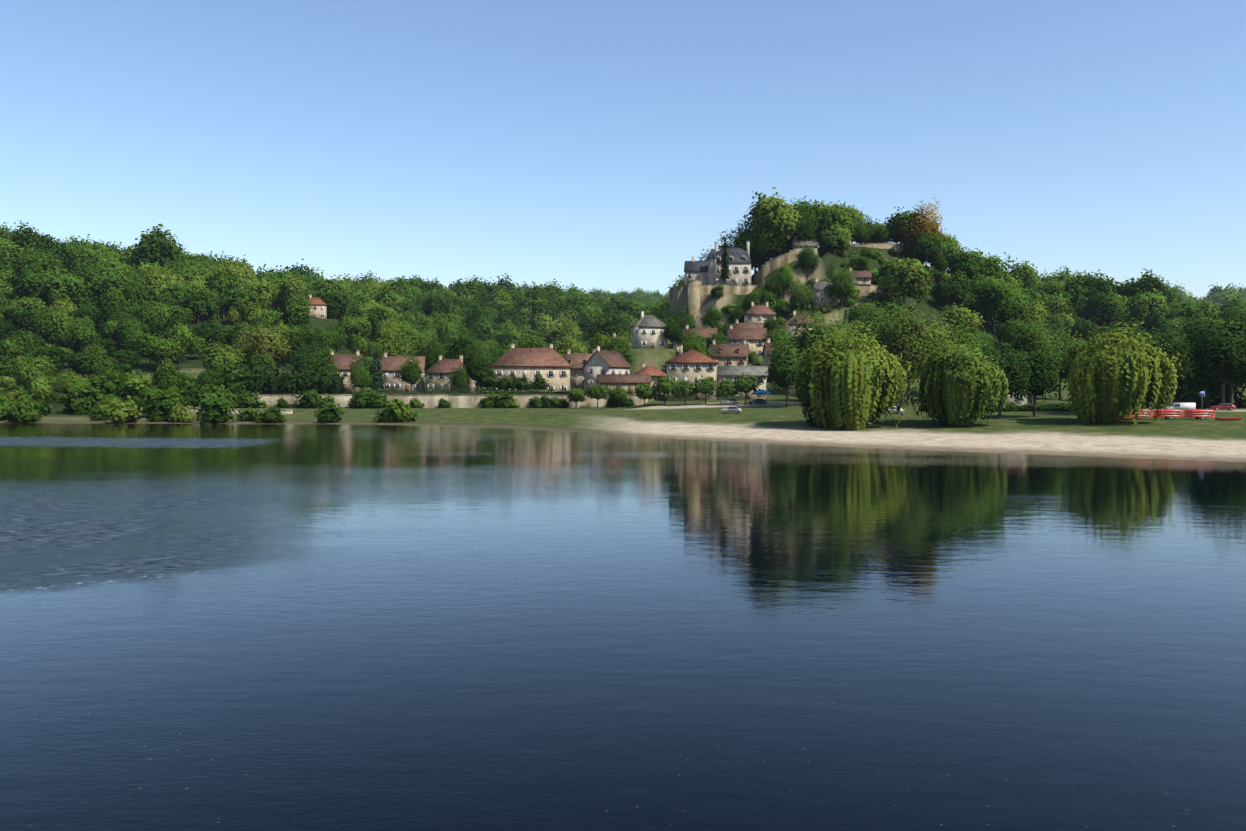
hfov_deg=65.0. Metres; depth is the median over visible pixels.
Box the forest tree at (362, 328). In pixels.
[347,317,372,337]
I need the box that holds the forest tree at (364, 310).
[352,302,370,317]
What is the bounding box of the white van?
[1164,403,1195,411]
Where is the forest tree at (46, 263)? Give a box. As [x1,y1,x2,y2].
[15,250,71,276]
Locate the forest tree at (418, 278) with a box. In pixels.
[408,276,424,283]
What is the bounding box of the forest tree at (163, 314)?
[151,303,175,324]
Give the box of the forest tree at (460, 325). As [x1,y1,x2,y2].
[450,320,470,332]
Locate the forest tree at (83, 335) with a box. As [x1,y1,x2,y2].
[64,318,100,351]
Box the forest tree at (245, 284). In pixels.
[241,279,280,309]
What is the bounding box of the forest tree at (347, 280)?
[337,273,357,290]
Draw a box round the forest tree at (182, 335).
[166,322,193,363]
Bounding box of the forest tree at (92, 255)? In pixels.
[91,251,116,261]
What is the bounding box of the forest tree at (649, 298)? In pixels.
[637,291,656,302]
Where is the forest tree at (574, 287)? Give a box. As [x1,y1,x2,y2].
[563,283,584,297]
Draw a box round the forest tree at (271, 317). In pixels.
[250,307,283,326]
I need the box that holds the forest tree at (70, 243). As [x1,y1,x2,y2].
[65,236,101,261]
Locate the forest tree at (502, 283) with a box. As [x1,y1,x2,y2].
[493,273,514,292]
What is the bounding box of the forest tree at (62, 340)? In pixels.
[54,333,84,352]
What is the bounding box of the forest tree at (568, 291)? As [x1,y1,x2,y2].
[558,285,585,297]
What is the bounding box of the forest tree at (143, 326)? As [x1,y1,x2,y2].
[116,314,151,348]
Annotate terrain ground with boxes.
[0,246,1245,461]
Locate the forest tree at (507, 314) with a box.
[503,311,524,324]
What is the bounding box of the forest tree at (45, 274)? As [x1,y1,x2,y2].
[37,266,67,282]
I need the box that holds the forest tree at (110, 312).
[97,302,136,339]
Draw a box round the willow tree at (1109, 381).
[1056,320,1184,423]
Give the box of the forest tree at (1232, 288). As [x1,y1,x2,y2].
[1225,283,1240,292]
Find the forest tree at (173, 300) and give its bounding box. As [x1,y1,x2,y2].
[156,290,187,307]
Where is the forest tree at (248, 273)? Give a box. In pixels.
[239,265,257,281]
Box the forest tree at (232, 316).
[227,306,241,325]
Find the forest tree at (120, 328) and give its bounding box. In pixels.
[113,318,141,351]
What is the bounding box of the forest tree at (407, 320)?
[393,311,415,326]
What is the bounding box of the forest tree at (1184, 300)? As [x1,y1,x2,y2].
[1180,296,1197,302]
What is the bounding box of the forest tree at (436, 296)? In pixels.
[417,290,451,305]
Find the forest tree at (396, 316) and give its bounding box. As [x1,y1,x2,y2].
[366,302,401,320]
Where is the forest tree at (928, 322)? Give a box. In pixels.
[909,318,940,333]
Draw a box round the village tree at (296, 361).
[283,332,321,375]
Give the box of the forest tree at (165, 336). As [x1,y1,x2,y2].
[159,328,171,340]
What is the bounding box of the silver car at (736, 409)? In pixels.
[721,406,741,412]
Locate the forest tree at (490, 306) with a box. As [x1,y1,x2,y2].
[480,301,505,322]
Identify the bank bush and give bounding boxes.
[0,387,15,418]
[1,392,26,404]
[12,388,53,415]
[27,394,48,413]
[58,380,101,414]
[84,374,105,394]
[87,394,116,415]
[90,371,106,388]
[95,395,105,403]
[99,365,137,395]
[117,371,161,403]
[117,397,139,411]
[140,385,186,418]
[175,384,188,403]
[179,369,199,394]
[184,379,233,407]
[218,365,253,397]
[219,389,238,408]
[1168,371,1219,407]
[1188,377,1245,407]
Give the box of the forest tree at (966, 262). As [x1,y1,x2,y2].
[946,247,984,281]
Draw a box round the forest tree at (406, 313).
[403,310,415,319]
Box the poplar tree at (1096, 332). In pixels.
[1078,309,1144,355]
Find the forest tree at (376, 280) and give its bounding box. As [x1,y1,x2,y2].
[361,277,383,285]
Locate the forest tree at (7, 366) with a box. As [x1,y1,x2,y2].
[0,353,19,378]
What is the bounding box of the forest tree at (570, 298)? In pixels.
[562,290,589,305]
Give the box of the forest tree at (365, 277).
[354,270,379,284]
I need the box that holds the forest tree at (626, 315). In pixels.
[616,310,637,327]
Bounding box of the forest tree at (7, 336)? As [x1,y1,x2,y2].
[0,332,14,359]
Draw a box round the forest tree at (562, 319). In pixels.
[555,308,578,326]
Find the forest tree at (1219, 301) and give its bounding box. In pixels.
[1212,292,1236,307]
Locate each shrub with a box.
[710,282,724,298]
[710,319,724,332]
[721,302,735,313]
[722,323,729,336]
[734,302,747,313]
[748,348,758,361]
[752,360,762,365]
[761,301,778,310]
[771,299,786,312]
[774,311,781,316]
[777,299,788,306]
[777,316,786,326]
[779,305,799,315]
[819,303,830,312]
[837,251,846,256]
[839,296,855,305]
[842,261,848,269]
[849,285,861,300]
[858,303,875,310]
[859,245,874,258]
[865,267,880,283]
[868,290,880,299]
[869,248,882,262]
[872,296,879,305]
[874,295,890,304]
[878,255,888,265]
[878,300,886,308]
[888,247,898,255]
[927,266,943,280]
[935,270,950,281]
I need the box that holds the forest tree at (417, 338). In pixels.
[395,325,431,352]
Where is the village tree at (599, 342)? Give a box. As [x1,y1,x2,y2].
[586,329,612,352]
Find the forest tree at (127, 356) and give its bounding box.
[112,348,141,366]
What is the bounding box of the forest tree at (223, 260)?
[213,251,244,270]
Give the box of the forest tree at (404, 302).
[376,295,411,305]
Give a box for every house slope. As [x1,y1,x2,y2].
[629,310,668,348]
[682,324,717,347]
[727,324,766,362]
[743,301,776,324]
[781,310,822,338]
[810,278,837,307]
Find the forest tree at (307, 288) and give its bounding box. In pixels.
[275,274,314,312]
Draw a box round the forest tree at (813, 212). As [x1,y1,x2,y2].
[795,198,834,236]
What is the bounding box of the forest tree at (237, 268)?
[200,257,245,317]
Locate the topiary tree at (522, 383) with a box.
[511,374,531,391]
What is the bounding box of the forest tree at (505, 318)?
[494,313,527,327]
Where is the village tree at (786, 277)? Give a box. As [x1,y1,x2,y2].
[768,261,798,298]
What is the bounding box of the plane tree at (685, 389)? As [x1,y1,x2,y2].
[673,379,697,404]
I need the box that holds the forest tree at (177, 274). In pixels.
[170,268,182,282]
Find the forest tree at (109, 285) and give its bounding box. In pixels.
[84,269,137,307]
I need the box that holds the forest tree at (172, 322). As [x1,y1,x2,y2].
[164,314,194,337]
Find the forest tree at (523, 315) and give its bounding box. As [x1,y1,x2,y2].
[514,303,535,326]
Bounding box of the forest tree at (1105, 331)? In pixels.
[1095,325,1116,342]
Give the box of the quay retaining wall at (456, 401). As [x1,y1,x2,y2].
[235,394,641,407]
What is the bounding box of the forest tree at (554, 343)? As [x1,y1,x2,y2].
[547,337,562,351]
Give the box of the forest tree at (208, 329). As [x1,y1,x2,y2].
[192,317,223,346]
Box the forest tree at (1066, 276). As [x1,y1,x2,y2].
[1056,270,1074,282]
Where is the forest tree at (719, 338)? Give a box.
[705,328,728,354]
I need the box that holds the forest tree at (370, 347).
[361,339,383,357]
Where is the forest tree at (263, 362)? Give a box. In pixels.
[244,351,275,375]
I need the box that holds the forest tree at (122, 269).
[96,258,129,276]
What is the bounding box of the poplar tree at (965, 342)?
[942,310,985,358]
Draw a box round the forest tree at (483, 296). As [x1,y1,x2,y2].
[472,289,490,303]
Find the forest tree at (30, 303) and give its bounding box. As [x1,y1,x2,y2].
[11,296,49,334]
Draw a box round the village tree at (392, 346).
[371,320,418,360]
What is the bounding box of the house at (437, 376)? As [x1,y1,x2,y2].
[423,354,475,392]
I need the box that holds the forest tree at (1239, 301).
[1217,294,1245,309]
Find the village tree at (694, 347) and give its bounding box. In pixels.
[675,328,713,359]
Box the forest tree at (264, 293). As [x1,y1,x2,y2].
[244,276,278,311]
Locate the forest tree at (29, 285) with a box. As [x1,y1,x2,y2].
[7,266,48,305]
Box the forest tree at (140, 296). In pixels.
[126,285,156,305]
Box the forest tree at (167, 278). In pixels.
[139,263,186,293]
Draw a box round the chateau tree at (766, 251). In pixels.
[746,217,788,261]
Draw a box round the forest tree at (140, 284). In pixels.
[135,282,149,290]
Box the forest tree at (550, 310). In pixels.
[526,299,560,326]
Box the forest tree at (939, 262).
[930,252,947,273]
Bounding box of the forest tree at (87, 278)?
[80,266,101,282]
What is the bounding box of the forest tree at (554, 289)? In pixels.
[541,279,563,296]
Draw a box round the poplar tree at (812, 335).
[787,291,851,362]
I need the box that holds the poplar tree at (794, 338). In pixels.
[766,316,802,393]
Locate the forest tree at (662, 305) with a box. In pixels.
[651,299,668,312]
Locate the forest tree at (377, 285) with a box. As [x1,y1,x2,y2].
[368,281,383,288]
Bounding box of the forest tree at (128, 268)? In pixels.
[124,263,140,274]
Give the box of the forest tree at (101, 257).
[88,251,124,270]
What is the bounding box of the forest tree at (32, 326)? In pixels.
[22,303,66,344]
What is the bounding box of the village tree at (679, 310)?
[666,304,698,339]
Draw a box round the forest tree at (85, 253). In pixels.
[64,243,101,272]
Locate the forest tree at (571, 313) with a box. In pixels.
[555,303,583,330]
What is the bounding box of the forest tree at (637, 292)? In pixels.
[630,286,649,294]
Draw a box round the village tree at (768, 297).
[759,288,778,304]
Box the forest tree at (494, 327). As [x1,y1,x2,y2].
[480,319,500,331]
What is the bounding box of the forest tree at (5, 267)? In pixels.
[0,259,14,275]
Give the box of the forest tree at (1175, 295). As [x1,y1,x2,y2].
[1156,277,1182,303]
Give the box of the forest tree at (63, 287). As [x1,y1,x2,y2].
[38,270,89,310]
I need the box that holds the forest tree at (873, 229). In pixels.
[861,218,882,243]
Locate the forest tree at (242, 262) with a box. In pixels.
[233,255,253,274]
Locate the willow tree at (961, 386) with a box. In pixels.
[908,335,1008,425]
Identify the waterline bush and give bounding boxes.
[0,395,41,421]
[0,408,6,419]
[9,399,43,422]
[27,397,44,420]
[88,406,109,420]
[101,395,142,423]
[146,396,180,421]
[148,408,165,421]
[167,403,196,422]
[177,409,193,422]
[193,393,236,423]
[236,405,255,421]
[249,408,261,421]
[254,406,272,423]
[257,404,286,423]
[314,400,344,423]
[372,406,391,422]
[384,395,421,422]
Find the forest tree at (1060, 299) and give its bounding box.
[1042,292,1069,314]
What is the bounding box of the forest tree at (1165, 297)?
[1126,289,1168,318]
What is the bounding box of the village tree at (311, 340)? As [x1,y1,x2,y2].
[285,314,336,358]
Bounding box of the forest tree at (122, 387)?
[115,382,133,397]
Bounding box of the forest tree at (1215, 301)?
[1210,289,1235,304]
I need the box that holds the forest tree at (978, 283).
[964,271,998,322]
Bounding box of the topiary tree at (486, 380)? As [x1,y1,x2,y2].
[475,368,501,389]
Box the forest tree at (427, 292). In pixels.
[416,287,443,298]
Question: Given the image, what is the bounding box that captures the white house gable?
[582,345,631,390]
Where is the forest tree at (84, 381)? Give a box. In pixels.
[60,374,90,393]
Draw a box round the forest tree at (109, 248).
[71,234,128,263]
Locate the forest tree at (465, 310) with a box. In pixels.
[456,304,473,319]
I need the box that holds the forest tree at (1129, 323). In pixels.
[1119,320,1143,335]
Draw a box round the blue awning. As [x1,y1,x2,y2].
[751,390,772,400]
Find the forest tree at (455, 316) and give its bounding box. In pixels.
[446,309,460,322]
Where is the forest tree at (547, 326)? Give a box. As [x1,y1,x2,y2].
[530,310,565,342]
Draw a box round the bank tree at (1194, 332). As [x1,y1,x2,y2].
[1175,299,1240,370]
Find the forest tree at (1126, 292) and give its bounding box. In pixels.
[1112,277,1144,298]
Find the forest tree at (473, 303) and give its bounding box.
[458,298,481,315]
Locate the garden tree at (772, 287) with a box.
[760,275,784,298]
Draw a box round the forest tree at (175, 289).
[154,279,187,300]
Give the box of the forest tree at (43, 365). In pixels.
[29,354,57,377]
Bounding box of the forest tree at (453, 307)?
[445,304,464,315]
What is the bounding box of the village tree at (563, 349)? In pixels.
[554,329,586,356]
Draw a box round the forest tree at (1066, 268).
[1053,265,1076,277]
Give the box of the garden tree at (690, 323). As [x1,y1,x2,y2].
[676,315,697,340]
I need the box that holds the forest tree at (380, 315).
[366,301,398,339]
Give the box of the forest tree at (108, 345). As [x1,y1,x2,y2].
[88,337,115,357]
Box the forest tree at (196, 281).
[185,273,211,319]
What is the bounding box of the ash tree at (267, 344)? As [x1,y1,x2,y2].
[243,321,296,369]
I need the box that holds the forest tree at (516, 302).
[513,293,532,309]
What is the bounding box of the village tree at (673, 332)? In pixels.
[662,314,684,348]
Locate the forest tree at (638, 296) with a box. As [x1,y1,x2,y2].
[629,291,646,301]
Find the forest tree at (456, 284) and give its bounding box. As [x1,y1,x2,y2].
[448,278,463,291]
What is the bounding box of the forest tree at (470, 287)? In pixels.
[456,275,485,299]
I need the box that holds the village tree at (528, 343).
[515,332,547,347]
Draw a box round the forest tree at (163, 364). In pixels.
[156,358,175,371]
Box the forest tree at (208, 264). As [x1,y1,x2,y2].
[196,255,219,270]
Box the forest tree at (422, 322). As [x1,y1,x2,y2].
[414,314,436,332]
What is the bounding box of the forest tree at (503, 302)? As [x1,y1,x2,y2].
[486,287,514,325]
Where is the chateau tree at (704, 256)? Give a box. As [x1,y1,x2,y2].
[694,238,735,260]
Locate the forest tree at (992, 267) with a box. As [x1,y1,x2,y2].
[965,252,1014,288]
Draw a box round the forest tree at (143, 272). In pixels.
[132,264,159,280]
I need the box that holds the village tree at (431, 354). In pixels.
[405,328,449,369]
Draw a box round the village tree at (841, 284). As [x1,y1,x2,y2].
[824,264,857,308]
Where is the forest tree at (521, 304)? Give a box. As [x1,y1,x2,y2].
[516,295,541,309]
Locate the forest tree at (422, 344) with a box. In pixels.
[418,339,431,355]
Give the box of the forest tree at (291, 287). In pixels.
[276,271,308,306]
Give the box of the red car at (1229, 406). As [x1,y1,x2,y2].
[1210,403,1235,410]
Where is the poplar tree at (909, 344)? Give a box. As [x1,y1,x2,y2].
[874,293,947,405]
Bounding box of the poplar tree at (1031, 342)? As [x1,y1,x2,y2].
[999,301,1068,403]
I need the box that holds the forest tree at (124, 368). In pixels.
[115,361,132,374]
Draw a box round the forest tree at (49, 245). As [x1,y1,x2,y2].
[33,234,76,270]
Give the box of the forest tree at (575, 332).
[559,323,584,343]
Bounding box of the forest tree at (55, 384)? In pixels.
[51,378,61,393]
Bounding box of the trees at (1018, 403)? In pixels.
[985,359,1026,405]
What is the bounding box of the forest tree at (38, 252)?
[23,244,55,265]
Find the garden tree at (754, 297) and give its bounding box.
[741,289,763,311]
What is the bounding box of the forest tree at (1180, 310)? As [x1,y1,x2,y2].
[1163,296,1203,321]
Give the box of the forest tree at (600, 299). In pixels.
[591,293,609,304]
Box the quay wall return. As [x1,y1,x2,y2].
[642,394,663,403]
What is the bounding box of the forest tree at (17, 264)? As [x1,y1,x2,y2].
[11,251,35,274]
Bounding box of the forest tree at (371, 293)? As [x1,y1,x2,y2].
[351,283,379,299]
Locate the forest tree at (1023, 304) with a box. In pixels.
[990,285,1034,327]
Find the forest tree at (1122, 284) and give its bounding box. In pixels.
[1116,276,1134,291]
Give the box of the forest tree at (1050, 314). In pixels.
[1042,305,1058,318]
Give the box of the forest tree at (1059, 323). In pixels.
[1048,311,1063,336]
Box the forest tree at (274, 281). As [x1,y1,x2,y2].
[257,273,283,310]
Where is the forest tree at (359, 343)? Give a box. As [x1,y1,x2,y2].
[349,333,368,353]
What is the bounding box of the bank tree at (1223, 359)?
[1179,319,1245,409]
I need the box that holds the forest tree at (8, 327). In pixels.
[0,318,15,354]
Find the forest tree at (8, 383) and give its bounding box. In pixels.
[0,376,17,395]
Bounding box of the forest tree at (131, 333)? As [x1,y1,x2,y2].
[121,326,149,350]
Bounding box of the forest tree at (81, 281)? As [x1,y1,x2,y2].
[51,269,92,292]
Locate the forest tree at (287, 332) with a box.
[280,325,309,348]
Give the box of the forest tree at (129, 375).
[119,372,147,383]
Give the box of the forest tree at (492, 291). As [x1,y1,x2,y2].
[487,284,512,301]
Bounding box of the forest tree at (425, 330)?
[419,326,435,334]
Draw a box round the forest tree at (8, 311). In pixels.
[0,295,39,331]
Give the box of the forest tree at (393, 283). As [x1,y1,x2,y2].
[384,277,403,288]
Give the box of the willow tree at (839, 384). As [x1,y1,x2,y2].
[788,321,911,429]
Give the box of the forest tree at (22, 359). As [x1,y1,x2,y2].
[14,352,31,374]
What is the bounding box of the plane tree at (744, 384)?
[733,373,760,403]
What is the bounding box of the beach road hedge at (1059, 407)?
[918,402,1132,411]
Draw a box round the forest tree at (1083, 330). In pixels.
[1065,317,1099,345]
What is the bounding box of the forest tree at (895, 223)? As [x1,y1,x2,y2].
[883,206,921,253]
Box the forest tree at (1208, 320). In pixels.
[1198,317,1221,330]
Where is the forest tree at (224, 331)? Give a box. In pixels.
[214,325,233,342]
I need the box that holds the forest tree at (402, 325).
[395,317,409,331]
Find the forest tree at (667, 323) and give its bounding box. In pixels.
[659,316,673,342]
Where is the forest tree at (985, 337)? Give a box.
[971,332,994,351]
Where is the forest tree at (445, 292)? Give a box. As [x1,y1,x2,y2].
[431,285,453,298]
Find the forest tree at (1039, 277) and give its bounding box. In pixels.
[1025,261,1041,289]
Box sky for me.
[0,0,1245,298]
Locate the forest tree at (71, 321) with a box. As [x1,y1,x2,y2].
[69,316,85,332]
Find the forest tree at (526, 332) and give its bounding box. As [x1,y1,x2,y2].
[516,325,535,341]
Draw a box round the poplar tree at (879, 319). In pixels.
[851,298,904,352]
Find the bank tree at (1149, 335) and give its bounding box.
[1125,327,1172,345]
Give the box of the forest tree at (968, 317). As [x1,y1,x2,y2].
[937,302,984,332]
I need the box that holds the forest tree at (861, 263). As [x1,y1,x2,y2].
[848,256,870,270]
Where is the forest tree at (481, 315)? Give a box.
[471,307,495,323]
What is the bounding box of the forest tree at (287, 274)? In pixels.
[266,265,310,283]
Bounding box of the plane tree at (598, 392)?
[585,384,608,407]
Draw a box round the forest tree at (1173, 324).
[1166,318,1185,331]
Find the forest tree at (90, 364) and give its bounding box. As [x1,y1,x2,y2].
[73,349,119,376]
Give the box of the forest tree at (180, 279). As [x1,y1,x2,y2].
[168,272,188,286]
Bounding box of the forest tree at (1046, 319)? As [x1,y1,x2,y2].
[1038,312,1052,330]
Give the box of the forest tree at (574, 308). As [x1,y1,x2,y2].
[558,300,583,319]
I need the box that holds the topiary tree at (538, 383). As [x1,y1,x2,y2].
[528,374,549,391]
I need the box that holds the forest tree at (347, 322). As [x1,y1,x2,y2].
[334,312,362,342]
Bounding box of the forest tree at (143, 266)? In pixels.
[131,261,162,270]
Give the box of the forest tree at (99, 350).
[86,342,108,359]
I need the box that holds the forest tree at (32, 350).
[19,342,41,361]
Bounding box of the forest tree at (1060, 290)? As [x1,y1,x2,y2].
[1040,282,1075,308]
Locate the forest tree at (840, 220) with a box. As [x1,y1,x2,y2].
[815,203,856,240]
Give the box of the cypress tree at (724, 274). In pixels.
[720,237,733,284]
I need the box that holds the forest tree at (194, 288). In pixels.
[186,278,213,323]
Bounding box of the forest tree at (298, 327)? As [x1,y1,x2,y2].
[290,323,309,337]
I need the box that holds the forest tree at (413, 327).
[398,317,417,330]
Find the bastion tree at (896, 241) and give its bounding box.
[888,234,904,243]
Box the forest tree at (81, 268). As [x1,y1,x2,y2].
[67,253,102,282]
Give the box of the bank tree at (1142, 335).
[1125,324,1159,347]
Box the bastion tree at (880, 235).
[873,220,891,242]
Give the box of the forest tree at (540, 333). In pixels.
[529,329,544,344]
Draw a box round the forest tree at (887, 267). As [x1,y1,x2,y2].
[876,260,895,277]
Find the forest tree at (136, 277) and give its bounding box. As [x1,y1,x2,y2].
[126,271,146,283]
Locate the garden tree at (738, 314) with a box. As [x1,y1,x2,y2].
[727,306,743,326]
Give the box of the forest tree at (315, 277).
[308,267,326,282]
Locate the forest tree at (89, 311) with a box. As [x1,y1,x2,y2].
[70,301,101,328]
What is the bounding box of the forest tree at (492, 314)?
[467,303,497,320]
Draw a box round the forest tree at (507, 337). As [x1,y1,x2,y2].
[495,330,513,349]
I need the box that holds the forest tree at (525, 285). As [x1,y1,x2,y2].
[521,281,530,290]
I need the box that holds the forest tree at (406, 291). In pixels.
[394,281,424,297]
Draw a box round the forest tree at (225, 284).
[205,263,245,318]
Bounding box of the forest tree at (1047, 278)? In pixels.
[1038,269,1060,283]
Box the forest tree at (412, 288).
[404,284,420,294]
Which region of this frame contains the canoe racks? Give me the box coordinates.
[1102,408,1241,419]
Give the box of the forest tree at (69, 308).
[49,294,78,319]
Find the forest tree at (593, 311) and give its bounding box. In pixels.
[577,301,603,330]
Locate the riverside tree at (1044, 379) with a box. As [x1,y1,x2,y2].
[1007,340,1067,416]
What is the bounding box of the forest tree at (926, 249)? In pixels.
[909,231,943,268]
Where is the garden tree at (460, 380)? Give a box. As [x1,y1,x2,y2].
[447,362,468,392]
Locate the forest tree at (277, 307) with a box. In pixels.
[275,303,285,314]
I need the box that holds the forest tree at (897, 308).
[880,300,915,330]
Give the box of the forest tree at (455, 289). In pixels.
[451,284,459,292]
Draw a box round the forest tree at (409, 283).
[392,275,422,294]
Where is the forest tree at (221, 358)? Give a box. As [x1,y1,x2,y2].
[195,339,245,383]
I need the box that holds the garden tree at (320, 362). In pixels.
[300,338,344,375]
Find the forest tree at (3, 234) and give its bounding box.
[0,222,14,242]
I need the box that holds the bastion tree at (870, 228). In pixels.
[855,210,879,243]
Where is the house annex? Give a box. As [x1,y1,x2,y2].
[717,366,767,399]
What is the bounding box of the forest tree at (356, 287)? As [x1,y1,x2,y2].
[349,283,373,292]
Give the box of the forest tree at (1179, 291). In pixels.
[1171,281,1187,300]
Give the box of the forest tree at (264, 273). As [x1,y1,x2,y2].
[253,263,285,280]
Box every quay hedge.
[344,391,471,394]
[478,388,631,394]
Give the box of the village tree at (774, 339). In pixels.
[759,323,795,362]
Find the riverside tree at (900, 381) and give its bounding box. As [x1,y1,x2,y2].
[879,358,914,414]
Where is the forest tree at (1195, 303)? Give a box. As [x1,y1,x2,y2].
[1187,297,1210,305]
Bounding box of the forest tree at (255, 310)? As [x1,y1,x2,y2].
[242,301,264,324]
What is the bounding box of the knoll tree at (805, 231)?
[787,213,817,251]
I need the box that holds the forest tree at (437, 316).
[427,309,453,323]
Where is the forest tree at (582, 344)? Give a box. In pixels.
[575,341,589,352]
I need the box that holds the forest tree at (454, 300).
[448,296,464,305]
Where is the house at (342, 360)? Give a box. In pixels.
[330,350,361,391]
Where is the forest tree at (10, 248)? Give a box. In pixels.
[0,237,19,261]
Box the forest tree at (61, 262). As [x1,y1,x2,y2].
[47,253,67,271]
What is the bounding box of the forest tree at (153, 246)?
[131,224,183,267]
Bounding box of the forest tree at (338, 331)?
[325,321,347,353]
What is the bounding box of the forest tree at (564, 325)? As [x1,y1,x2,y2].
[553,321,574,342]
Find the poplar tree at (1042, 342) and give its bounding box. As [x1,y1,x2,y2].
[1001,318,1058,401]
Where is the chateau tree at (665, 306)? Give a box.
[650,303,668,317]
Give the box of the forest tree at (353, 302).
[331,296,359,317]
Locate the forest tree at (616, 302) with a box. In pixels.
[601,292,627,313]
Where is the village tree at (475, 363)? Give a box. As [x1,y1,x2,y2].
[454,333,501,393]
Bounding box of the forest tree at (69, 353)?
[57,347,73,368]
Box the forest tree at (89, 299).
[67,287,98,307]
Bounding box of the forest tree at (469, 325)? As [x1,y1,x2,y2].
[461,314,484,331]
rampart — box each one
[669,285,756,317]
[754,247,810,284]
[852,284,890,298]
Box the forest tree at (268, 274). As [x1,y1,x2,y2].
[256,271,275,278]
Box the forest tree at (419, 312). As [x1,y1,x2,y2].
[413,308,425,320]
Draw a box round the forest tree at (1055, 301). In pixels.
[1044,297,1071,315]
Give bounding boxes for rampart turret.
[687,280,701,324]
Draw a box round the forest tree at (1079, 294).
[1062,272,1091,314]
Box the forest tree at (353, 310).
[339,303,365,320]
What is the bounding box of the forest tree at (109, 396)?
[100,393,124,402]
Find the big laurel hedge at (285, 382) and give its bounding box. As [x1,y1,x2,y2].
[234,362,344,394]
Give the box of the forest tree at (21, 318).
[17,306,40,332]
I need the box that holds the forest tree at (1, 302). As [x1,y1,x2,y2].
[0,295,10,320]
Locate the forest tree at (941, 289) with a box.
[931,278,955,309]
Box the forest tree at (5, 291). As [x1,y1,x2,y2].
[0,284,16,322]
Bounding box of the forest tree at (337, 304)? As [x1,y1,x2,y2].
[321,287,352,319]
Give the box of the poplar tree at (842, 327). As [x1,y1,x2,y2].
[818,314,868,348]
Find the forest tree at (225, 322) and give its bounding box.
[221,317,232,325]
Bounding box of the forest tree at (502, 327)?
[497,320,515,333]
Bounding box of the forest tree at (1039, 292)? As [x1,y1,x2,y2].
[1021,283,1047,305]
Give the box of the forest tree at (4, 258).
[0,243,16,270]
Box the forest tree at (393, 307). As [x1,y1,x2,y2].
[382,300,402,313]
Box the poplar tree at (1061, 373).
[1039,313,1087,399]
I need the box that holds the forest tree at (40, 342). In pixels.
[30,332,48,348]
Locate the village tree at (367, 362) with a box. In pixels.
[345,350,374,389]
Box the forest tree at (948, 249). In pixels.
[929,238,960,266]
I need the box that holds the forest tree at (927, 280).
[918,268,934,297]
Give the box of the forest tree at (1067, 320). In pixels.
[1055,309,1074,336]
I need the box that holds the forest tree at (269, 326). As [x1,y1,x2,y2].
[247,320,274,334]
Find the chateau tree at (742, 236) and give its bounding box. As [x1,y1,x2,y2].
[713,216,766,271]
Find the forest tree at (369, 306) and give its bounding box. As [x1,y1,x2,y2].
[359,301,377,309]
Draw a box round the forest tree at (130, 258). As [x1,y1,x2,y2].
[127,247,138,266]
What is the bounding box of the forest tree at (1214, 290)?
[1206,284,1233,298]
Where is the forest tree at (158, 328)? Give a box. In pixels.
[146,317,167,335]
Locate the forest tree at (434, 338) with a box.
[424,331,440,341]
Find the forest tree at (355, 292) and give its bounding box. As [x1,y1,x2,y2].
[348,287,368,297]
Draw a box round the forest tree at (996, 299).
[969,277,1019,335]
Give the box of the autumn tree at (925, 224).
[894,191,948,264]
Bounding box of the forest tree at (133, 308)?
[122,304,139,318]
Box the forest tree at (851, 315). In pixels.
[844,301,881,331]
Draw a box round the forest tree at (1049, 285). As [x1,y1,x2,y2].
[1036,277,1063,294]
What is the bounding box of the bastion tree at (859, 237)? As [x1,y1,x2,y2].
[851,221,869,243]
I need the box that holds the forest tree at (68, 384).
[57,374,83,395]
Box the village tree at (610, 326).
[584,297,633,345]
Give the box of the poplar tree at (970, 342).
[947,330,988,357]
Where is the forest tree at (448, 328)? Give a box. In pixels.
[436,321,461,342]
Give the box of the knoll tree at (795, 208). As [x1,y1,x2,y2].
[783,198,808,252]
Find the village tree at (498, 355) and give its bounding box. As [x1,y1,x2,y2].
[486,340,509,368]
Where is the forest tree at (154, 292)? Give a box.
[142,279,182,300]
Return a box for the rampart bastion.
[818,243,912,259]
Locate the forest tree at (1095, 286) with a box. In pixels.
[1073,269,1117,317]
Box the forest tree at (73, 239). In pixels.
[65,235,84,244]
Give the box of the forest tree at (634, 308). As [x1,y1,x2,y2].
[617,297,651,320]
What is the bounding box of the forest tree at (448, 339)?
[438,334,459,344]
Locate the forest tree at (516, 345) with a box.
[506,340,518,349]
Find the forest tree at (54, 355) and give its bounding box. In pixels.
[28,343,67,372]
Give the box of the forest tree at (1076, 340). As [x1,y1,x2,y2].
[1069,333,1082,348]
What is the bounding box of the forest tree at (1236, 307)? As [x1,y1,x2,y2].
[1219,301,1245,312]
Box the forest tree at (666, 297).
[657,293,668,303]
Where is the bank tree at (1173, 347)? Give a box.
[1139,324,1194,402]
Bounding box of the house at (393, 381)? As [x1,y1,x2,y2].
[380,352,425,392]

